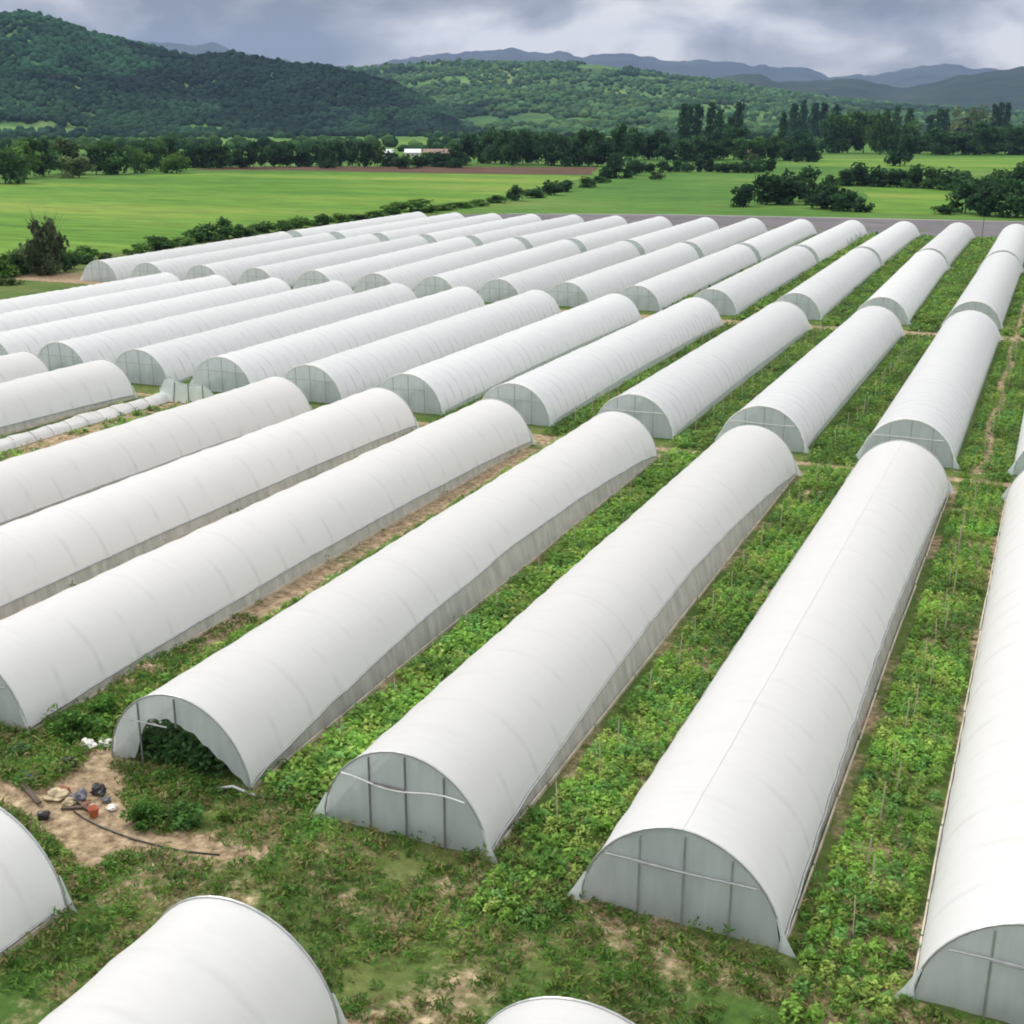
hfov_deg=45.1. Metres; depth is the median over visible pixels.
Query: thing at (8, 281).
track bush
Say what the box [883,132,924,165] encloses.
dark tree
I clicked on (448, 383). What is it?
hoop tunnel
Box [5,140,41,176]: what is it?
hedge tree
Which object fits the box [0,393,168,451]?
fallen cover
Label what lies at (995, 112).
poplar
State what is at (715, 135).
copse tree
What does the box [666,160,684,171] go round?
hedge bush
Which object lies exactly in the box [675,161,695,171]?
hedge bush
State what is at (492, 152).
valley tree
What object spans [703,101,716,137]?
poplar
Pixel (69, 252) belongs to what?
track bush
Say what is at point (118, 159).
hedge tree
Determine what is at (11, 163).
hedge tree
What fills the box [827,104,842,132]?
conifer
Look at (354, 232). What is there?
hoop tunnel
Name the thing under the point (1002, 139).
wood tree
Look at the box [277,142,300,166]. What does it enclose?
field tree
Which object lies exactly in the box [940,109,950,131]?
poplar
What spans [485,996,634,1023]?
hoop tunnel
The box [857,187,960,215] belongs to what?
grass field
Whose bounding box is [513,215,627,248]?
hoop tunnel
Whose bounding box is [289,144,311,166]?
field tree
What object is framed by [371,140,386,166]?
field tree
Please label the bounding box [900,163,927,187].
border bush
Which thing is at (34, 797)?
plank
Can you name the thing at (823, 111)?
conifer
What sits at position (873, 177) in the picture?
border bush
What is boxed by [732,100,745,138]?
poplar
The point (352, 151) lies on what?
field tree
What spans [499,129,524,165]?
valley tree
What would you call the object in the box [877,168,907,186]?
border bush
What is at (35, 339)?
hoop tunnel
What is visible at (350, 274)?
hoop tunnel
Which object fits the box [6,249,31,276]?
track bush
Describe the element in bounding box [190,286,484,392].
hoop tunnel
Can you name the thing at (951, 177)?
border bush
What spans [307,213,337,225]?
edge bush
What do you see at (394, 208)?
edge bush
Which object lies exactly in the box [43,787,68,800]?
sack
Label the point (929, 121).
poplar
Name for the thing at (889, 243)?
hoop tunnel
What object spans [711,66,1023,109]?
blue hill
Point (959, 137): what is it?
wood tree
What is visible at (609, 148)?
valley tree
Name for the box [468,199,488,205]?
edge bush
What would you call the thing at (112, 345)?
hoop tunnel
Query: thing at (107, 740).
film scrap
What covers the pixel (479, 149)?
valley tree
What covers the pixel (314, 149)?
field tree
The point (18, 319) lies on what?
hoop tunnel
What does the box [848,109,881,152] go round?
leafy tree
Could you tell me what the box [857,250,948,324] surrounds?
hoop tunnel
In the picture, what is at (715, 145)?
copse tree
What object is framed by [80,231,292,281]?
hoop tunnel
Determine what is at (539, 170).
ploughed field
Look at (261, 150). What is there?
field tree
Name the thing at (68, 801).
sack
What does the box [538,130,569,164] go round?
valley tree
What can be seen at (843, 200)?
thicket bush
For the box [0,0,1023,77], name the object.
sky
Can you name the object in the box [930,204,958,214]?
corner bush
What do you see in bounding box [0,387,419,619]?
hoop tunnel
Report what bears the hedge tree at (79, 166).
on the ground at (695, 192)
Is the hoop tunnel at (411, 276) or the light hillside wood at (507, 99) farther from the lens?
the light hillside wood at (507, 99)
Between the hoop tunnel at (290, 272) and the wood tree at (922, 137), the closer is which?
the hoop tunnel at (290, 272)
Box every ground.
[0,136,1023,221]
[0,213,1023,1023]
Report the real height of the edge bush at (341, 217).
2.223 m
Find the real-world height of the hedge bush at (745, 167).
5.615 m
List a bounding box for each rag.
[59,785,70,791]
[81,801,91,807]
[100,796,110,802]
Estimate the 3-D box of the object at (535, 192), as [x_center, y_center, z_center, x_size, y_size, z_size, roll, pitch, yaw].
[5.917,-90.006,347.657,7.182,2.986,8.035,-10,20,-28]
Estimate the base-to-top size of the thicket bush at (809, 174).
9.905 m
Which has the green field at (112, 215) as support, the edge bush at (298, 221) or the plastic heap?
the edge bush at (298, 221)
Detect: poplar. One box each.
[676,103,690,143]
[685,105,695,140]
[690,104,703,138]
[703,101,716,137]
[711,108,727,133]
[724,116,734,129]
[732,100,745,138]
[776,112,788,147]
[891,105,902,134]
[902,107,915,133]
[924,114,936,134]
[933,108,944,129]
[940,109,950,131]
[990,103,998,125]
[992,101,1006,129]
[1002,102,1011,131]
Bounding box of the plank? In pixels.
[18,781,41,804]
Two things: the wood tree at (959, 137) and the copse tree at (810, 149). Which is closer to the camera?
the copse tree at (810, 149)
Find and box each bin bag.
[70,788,86,801]
[90,782,106,795]
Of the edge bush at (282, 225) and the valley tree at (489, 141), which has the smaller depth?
the edge bush at (282, 225)
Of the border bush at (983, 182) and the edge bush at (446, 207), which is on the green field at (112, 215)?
the edge bush at (446, 207)
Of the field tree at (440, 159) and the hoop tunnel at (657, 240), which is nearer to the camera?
the hoop tunnel at (657, 240)
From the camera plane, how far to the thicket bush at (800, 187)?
316.73 m
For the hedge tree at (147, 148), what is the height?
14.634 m
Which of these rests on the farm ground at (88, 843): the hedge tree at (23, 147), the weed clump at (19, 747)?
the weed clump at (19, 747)
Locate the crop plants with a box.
[0,231,1023,1023]
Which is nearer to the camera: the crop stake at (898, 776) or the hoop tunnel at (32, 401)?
the crop stake at (898, 776)
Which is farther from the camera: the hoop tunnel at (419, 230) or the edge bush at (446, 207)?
the edge bush at (446, 207)
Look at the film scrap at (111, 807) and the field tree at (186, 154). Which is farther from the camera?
the field tree at (186, 154)
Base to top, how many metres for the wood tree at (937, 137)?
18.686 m
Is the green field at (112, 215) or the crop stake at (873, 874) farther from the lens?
the green field at (112, 215)
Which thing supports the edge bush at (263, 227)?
on the green field at (112, 215)
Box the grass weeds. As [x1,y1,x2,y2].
[0,404,998,1023]
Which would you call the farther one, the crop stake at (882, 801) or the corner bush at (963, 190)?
the corner bush at (963, 190)
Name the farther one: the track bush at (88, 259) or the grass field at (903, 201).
the grass field at (903, 201)
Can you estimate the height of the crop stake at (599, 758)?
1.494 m
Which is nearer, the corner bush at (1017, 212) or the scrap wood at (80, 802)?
the scrap wood at (80, 802)
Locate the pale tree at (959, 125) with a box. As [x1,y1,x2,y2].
[944,104,992,135]
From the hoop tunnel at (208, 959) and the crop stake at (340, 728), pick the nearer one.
the hoop tunnel at (208, 959)
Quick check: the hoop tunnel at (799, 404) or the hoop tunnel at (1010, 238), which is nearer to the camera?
the hoop tunnel at (799, 404)
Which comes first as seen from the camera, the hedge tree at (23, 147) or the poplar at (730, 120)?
the hedge tree at (23, 147)
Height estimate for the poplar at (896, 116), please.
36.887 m
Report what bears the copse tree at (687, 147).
on the ground at (695, 192)
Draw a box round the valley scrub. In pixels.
[0,129,1011,151]
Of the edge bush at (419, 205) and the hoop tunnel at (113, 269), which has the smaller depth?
the hoop tunnel at (113, 269)
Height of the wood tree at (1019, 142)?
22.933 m
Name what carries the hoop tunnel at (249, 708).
on the farm ground at (88, 843)
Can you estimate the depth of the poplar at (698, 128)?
903.58 m
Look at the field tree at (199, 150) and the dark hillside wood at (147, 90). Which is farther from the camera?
the dark hillside wood at (147, 90)
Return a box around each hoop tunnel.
[0,272,179,313]
[0,275,231,331]
[0,277,291,355]
[0,351,48,382]
[0,359,137,436]
[0,376,312,525]
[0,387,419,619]
[0,399,536,731]
[0,807,77,959]
[37,280,354,370]
[39,895,347,1023]
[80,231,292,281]
[110,411,657,790]
[114,283,416,385]
[130,233,336,280]
[183,234,380,284]
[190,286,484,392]
[236,235,428,286]
[283,290,560,402]
[287,212,426,237]
[292,237,475,289]
[310,425,801,863]
[329,212,464,239]
[353,238,526,293]
[372,213,501,241]
[380,294,641,414]
[413,239,580,297]
[418,214,541,243]
[464,215,583,245]
[478,241,639,302]
[482,297,722,426]
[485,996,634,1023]
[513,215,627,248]
[548,243,699,306]
[564,440,955,958]
[566,216,671,252]
[597,301,811,438]
[619,244,758,310]
[624,217,718,255]
[680,218,767,257]
[694,246,816,315]
[714,306,905,453]
[738,219,816,261]
[775,248,880,319]
[792,220,867,263]
[854,221,919,265]
[855,310,1002,469]
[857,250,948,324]
[895,470,1023,1023]
[914,222,974,267]
[941,252,1023,329]
[978,224,1023,269]
[1008,413,1023,474]
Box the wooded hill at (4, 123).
[0,19,344,131]
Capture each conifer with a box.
[785,103,800,136]
[796,100,812,135]
[808,102,820,140]
[815,102,829,140]
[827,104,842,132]
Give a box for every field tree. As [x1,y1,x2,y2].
[182,141,199,167]
[182,142,209,167]
[198,136,224,168]
[217,144,232,167]
[224,148,247,167]
[238,140,267,167]
[257,146,272,166]
[264,140,292,166]
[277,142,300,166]
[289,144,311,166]
[302,143,322,165]
[317,138,337,167]
[326,139,346,165]
[344,138,360,165]
[356,141,375,166]
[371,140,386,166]
[385,150,399,166]
[390,154,412,168]
[408,155,431,167]
[420,151,435,165]
[430,151,449,166]
[444,139,468,167]
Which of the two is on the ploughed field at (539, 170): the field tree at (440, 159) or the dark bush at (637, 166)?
the field tree at (440, 159)
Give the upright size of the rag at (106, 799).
0.134 m
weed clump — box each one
[2,741,39,760]
[46,708,105,743]
[85,690,119,721]
[118,799,169,831]
[160,801,204,830]
[214,810,242,825]
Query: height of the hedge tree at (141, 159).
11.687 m
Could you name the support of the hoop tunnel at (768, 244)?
on the farm ground at (88, 843)
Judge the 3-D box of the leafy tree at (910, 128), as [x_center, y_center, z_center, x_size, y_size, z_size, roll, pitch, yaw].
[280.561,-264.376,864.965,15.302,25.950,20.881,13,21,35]
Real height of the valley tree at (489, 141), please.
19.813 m
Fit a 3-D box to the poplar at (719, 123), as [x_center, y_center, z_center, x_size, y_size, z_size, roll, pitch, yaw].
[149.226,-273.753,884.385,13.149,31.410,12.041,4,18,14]
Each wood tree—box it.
[899,133,930,153]
[918,126,958,154]
[927,133,972,154]
[951,131,982,154]
[962,121,1007,154]
[977,126,1007,153]
[990,129,1023,154]
[1001,121,1023,153]
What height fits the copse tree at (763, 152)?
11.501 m
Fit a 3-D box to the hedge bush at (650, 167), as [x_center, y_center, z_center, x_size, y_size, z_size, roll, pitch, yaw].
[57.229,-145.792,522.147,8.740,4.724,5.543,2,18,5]
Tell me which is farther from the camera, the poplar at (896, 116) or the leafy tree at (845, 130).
the poplar at (896, 116)
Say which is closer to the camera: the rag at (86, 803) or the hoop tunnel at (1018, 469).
the rag at (86, 803)
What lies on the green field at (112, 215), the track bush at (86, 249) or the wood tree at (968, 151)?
the track bush at (86, 249)
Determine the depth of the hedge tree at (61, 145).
502.31 m
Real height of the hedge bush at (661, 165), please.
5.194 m
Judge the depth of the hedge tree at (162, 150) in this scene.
566.92 m
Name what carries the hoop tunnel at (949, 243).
on the farm ground at (88, 843)
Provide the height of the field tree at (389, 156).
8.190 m
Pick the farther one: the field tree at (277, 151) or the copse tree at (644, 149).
the copse tree at (644, 149)
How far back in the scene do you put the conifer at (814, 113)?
1449.38 m
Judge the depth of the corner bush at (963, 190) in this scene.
287.53 m
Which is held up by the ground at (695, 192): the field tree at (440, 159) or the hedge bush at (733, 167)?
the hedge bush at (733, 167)
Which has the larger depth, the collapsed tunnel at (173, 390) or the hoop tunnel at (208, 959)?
the collapsed tunnel at (173, 390)
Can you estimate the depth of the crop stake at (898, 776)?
38.33 m
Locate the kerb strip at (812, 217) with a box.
[508,213,1019,221]
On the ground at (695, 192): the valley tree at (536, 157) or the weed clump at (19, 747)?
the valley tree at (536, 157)
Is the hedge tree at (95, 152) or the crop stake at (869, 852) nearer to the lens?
the crop stake at (869, 852)
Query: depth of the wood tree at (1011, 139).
828.16 m
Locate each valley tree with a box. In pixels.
[457,134,478,165]
[463,130,488,163]
[478,125,497,162]
[480,127,511,163]
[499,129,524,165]
[509,127,538,164]
[524,132,539,163]
[535,131,558,165]
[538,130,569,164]
[546,133,584,166]
[561,133,578,165]
[573,127,603,165]
[586,127,614,165]
[593,137,623,165]
[606,122,633,156]
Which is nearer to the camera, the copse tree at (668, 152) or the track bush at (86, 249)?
the track bush at (86, 249)
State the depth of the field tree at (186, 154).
579.28 m
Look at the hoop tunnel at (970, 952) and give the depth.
32.77 m
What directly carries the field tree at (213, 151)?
on the ploughed field at (539, 170)
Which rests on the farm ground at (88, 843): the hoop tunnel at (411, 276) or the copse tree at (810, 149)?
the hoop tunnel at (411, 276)
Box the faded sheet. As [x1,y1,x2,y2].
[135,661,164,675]
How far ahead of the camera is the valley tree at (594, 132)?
601.23 m
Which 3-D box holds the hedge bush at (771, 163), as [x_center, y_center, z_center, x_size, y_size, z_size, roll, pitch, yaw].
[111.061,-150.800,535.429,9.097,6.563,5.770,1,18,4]
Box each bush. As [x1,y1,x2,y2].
[0,252,23,263]
[0,260,21,277]
[0,277,24,285]
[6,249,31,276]
[56,251,71,271]
[62,249,83,268]
[64,250,90,257]
[75,245,100,255]
[81,254,96,263]
[96,252,111,259]
[122,243,151,254]
[144,235,182,250]
[170,236,195,244]
[180,222,225,242]
[212,216,244,237]
[240,226,261,236]
[247,221,277,232]
[274,220,294,230]
[285,216,312,227]
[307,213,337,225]
[331,213,354,222]
[345,214,372,220]
[364,210,389,217]
[380,201,408,215]
[400,198,441,212]
[437,204,458,209]
[446,202,477,208]
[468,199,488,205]
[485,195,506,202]
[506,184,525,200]
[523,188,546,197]
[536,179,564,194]
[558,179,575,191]
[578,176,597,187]
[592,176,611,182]
[598,152,633,178]
[624,156,645,174]
[640,162,655,172]
[647,171,666,179]
[655,160,673,172]
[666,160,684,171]
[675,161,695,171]
[692,158,707,171]
[703,158,718,171]
[713,161,731,172]
[727,182,756,206]
[728,161,742,172]
[737,160,758,172]
[749,160,767,171]
[751,170,795,205]
[760,158,776,171]
[760,168,809,203]
[795,165,831,200]
[803,182,845,208]
[825,169,858,185]
[827,189,858,211]
[844,162,871,185]
[849,196,875,211]
[862,164,897,186]
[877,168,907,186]
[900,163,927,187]
[917,166,946,188]
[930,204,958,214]
[936,166,973,189]
[945,178,983,212]
[946,173,999,190]
[964,180,1002,215]
[981,168,1012,185]
[990,178,1023,217]
[1002,161,1023,191]
[1010,182,1023,216]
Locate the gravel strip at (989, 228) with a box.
[461,214,1023,239]
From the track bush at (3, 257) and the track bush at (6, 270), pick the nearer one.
the track bush at (6, 270)
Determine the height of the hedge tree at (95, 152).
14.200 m
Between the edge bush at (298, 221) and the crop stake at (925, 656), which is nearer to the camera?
the crop stake at (925, 656)
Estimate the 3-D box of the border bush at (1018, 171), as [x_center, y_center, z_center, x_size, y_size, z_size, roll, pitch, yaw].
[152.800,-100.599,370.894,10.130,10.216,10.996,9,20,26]
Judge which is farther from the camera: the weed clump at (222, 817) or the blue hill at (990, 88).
the blue hill at (990, 88)
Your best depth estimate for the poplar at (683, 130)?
883.28 m
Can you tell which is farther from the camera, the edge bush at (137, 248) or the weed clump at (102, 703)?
the edge bush at (137, 248)
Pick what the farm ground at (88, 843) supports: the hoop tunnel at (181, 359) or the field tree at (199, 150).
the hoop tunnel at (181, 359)
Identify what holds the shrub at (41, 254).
on the farm ground at (88, 843)
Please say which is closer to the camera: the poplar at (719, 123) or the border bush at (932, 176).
the border bush at (932, 176)
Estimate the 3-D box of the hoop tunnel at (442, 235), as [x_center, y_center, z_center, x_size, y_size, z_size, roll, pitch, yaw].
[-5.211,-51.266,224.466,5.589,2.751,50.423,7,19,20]
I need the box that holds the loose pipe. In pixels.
[213,785,264,798]
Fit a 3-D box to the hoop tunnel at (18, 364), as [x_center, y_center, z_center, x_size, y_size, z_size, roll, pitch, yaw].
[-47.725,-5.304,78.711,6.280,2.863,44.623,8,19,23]
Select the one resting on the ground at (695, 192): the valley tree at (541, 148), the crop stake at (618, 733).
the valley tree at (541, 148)
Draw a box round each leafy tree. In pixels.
[817,110,847,152]
[834,108,861,152]
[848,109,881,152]
[862,109,898,154]
[884,125,904,151]
[898,116,921,142]
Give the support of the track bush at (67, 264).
on the green field at (112, 215)
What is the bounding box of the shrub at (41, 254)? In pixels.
[14,206,69,275]
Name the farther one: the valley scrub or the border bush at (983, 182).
the valley scrub
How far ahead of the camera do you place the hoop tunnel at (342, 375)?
103.72 m
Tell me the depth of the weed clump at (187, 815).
36.71 m
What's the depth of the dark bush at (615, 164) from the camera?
469.40 m
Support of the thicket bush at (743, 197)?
on the ground at (695, 192)
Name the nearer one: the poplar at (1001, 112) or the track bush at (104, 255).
the track bush at (104, 255)
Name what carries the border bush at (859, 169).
on the ground at (695, 192)
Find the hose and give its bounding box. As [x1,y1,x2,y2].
[73,810,219,855]
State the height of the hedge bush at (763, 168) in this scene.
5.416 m
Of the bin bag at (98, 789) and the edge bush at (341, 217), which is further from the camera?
the edge bush at (341, 217)
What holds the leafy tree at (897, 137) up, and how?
on the ground at (695, 192)
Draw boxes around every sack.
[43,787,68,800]
[62,797,76,805]
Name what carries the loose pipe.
on the farm ground at (88, 843)
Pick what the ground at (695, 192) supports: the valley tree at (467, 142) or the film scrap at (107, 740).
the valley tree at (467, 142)
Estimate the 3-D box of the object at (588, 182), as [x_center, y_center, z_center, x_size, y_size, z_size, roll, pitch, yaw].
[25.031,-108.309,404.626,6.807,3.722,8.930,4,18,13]
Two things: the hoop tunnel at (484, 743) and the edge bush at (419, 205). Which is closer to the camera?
the hoop tunnel at (484, 743)
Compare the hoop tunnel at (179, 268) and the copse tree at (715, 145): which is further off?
the copse tree at (715, 145)
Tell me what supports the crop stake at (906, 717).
on the farm ground at (88, 843)
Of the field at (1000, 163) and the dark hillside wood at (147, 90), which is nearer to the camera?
the field at (1000, 163)
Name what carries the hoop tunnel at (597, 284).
on the farm ground at (88, 843)
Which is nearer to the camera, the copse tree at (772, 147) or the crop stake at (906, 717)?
the crop stake at (906, 717)
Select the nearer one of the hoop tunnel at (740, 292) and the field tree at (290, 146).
the hoop tunnel at (740, 292)
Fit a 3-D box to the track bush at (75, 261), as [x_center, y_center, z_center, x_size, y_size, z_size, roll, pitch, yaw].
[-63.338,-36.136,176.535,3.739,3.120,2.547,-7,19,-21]
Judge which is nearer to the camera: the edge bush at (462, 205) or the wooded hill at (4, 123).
the edge bush at (462, 205)
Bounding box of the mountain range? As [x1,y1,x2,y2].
[133,40,997,87]
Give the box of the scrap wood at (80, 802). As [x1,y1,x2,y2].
[61,799,87,809]
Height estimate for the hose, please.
0.042 m
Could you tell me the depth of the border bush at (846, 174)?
412.31 m
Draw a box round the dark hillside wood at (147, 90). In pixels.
[0,9,487,137]
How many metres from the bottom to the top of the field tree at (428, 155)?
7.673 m
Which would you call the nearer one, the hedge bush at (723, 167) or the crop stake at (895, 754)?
the crop stake at (895, 754)
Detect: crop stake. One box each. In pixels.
[339,715,341,745]
[556,781,557,818]
[599,741,600,779]
[617,720,619,747]
[678,632,682,669]
[852,896,855,936]
[866,835,871,869]
[870,854,875,894]
[878,781,885,826]
[894,739,895,769]
[896,762,901,789]
[903,699,909,737]
[912,685,918,720]
[923,641,926,673]
[930,655,933,686]
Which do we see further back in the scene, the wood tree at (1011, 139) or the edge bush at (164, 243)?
the wood tree at (1011, 139)
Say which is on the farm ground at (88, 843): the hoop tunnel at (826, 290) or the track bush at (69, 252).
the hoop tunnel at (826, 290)
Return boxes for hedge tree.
[0,146,33,183]
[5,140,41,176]
[24,135,67,176]
[50,136,81,172]
[55,154,96,177]
[78,140,118,174]
[98,141,135,174]
[124,145,153,172]
[130,137,158,170]
[148,138,169,168]
[157,132,192,166]
[159,152,191,172]
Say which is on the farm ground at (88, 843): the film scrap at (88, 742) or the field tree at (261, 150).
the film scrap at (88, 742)
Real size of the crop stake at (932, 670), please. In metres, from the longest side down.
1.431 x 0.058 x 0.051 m
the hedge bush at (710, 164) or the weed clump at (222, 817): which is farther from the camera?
the hedge bush at (710, 164)
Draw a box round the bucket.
[87,804,98,817]
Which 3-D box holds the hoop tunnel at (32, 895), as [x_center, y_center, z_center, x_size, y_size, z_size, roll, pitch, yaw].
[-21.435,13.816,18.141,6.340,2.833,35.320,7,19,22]
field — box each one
[0,172,594,256]
[193,167,597,174]
[222,140,459,145]
[812,157,1023,170]
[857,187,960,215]
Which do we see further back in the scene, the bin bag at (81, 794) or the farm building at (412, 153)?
the farm building at (412, 153)
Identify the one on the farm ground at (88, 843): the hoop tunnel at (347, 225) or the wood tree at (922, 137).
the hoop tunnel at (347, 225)
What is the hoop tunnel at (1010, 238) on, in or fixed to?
on the farm ground at (88, 843)
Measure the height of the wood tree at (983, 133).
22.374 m
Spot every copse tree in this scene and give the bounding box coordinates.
[621,127,647,159]
[636,134,653,159]
[639,129,675,159]
[652,142,684,161]
[671,137,703,161]
[686,133,715,160]
[695,139,726,159]
[701,127,727,158]
[718,125,751,159]
[727,136,764,162]
[750,144,767,159]
[761,135,782,159]
[775,138,796,160]
[781,128,819,160]
[790,138,822,161]
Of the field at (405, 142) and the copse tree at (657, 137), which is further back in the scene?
the field at (405, 142)
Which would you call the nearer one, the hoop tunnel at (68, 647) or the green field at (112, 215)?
the hoop tunnel at (68, 647)
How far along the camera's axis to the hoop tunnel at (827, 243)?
202.05 m
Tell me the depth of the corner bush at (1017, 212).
273.36 m
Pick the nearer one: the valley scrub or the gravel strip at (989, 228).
the gravel strip at (989, 228)
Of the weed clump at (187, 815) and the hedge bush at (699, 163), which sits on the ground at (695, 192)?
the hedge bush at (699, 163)
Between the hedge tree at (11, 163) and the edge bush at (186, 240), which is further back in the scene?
the hedge tree at (11, 163)
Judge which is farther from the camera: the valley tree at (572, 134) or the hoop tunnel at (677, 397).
the valley tree at (572, 134)
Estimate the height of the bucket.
0.413 m
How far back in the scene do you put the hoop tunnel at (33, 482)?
72.54 m
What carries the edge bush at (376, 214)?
on the green field at (112, 215)
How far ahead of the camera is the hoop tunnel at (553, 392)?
97.40 m
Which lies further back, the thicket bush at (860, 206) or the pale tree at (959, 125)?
the pale tree at (959, 125)
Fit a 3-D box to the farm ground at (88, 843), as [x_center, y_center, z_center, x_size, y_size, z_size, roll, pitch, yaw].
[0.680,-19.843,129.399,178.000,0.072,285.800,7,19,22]
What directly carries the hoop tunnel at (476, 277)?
on the farm ground at (88, 843)
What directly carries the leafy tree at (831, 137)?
on the ground at (695, 192)
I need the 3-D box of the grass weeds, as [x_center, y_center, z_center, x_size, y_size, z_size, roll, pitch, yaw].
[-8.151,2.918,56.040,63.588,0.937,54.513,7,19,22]
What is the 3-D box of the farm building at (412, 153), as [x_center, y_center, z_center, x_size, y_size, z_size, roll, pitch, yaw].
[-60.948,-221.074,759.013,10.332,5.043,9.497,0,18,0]
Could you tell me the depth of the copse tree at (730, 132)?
704.89 m
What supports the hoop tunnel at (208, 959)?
on the farm ground at (88, 843)
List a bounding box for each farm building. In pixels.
[404,149,421,157]
[422,149,449,156]
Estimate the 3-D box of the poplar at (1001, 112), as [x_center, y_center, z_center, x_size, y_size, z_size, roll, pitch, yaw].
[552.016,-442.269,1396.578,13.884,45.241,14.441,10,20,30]
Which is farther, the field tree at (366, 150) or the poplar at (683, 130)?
the poplar at (683, 130)
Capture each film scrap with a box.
[81,737,97,748]
[99,737,111,746]
[106,804,117,810]
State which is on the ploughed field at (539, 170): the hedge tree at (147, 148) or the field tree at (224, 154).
the field tree at (224, 154)
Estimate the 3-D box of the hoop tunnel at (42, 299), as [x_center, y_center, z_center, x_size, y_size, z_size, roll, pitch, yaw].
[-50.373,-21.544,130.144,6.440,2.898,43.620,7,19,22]
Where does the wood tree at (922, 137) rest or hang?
on the ground at (695, 192)
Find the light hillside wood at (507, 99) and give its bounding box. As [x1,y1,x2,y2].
[338,57,1023,135]
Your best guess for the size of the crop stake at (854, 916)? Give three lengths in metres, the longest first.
1.272 x 0.058 x 0.050 m
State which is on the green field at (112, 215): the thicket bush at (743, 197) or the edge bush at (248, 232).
the edge bush at (248, 232)
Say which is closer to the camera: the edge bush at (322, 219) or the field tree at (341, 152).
the edge bush at (322, 219)
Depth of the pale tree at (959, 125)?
1388.09 m
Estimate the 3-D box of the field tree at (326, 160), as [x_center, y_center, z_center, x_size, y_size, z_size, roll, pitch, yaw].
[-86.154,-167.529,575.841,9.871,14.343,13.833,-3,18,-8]
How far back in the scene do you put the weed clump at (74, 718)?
41.79 m
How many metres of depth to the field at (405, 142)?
1421.86 m
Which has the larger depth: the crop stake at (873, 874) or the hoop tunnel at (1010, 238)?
the hoop tunnel at (1010, 238)
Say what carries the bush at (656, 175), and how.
on the ground at (695, 192)
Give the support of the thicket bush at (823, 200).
on the ground at (695, 192)
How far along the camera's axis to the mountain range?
12488.29 m
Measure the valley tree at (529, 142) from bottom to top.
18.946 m
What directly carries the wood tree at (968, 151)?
on the ground at (695, 192)
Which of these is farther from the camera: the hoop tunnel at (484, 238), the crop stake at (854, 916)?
the hoop tunnel at (484, 238)
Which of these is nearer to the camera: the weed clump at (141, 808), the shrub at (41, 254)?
the weed clump at (141, 808)
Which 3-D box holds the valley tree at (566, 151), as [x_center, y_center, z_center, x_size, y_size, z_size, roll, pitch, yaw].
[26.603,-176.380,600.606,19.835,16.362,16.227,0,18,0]
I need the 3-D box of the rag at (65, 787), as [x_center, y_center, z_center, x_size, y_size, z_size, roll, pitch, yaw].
[-14.016,8.699,38.588,0.440,0.153,0.514,-17,24,-42]
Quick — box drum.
[37,810,50,819]
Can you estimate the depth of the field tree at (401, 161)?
567.63 m
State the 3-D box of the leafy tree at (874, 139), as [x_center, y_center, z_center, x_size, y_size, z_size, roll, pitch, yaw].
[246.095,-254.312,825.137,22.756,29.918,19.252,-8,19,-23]
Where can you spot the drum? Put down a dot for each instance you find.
(43, 815)
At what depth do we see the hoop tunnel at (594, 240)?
211.46 m
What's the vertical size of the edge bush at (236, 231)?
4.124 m
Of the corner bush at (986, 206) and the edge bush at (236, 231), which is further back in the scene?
the corner bush at (986, 206)
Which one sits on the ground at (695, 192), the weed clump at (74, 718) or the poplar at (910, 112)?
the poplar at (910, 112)
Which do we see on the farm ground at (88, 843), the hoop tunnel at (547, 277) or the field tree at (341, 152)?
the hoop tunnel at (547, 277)
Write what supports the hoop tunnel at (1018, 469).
on the farm ground at (88, 843)
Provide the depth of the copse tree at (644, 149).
713.75 m
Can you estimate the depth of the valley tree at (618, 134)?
619.43 m
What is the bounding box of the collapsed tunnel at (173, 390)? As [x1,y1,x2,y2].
[159,376,213,402]
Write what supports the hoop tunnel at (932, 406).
on the farm ground at (88, 843)
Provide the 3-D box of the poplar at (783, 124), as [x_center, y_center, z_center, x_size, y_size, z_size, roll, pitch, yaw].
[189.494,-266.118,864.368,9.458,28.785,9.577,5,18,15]
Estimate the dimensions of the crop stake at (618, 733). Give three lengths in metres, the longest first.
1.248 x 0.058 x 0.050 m
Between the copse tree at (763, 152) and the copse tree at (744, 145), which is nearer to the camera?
the copse tree at (744, 145)
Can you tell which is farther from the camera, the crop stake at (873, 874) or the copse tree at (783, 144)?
the copse tree at (783, 144)
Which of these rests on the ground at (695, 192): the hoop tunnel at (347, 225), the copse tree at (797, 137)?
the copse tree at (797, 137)
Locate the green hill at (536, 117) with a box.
[351,62,856,125]
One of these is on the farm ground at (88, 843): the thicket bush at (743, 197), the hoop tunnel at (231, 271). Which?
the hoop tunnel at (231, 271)
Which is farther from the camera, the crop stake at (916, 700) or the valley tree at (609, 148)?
the valley tree at (609, 148)

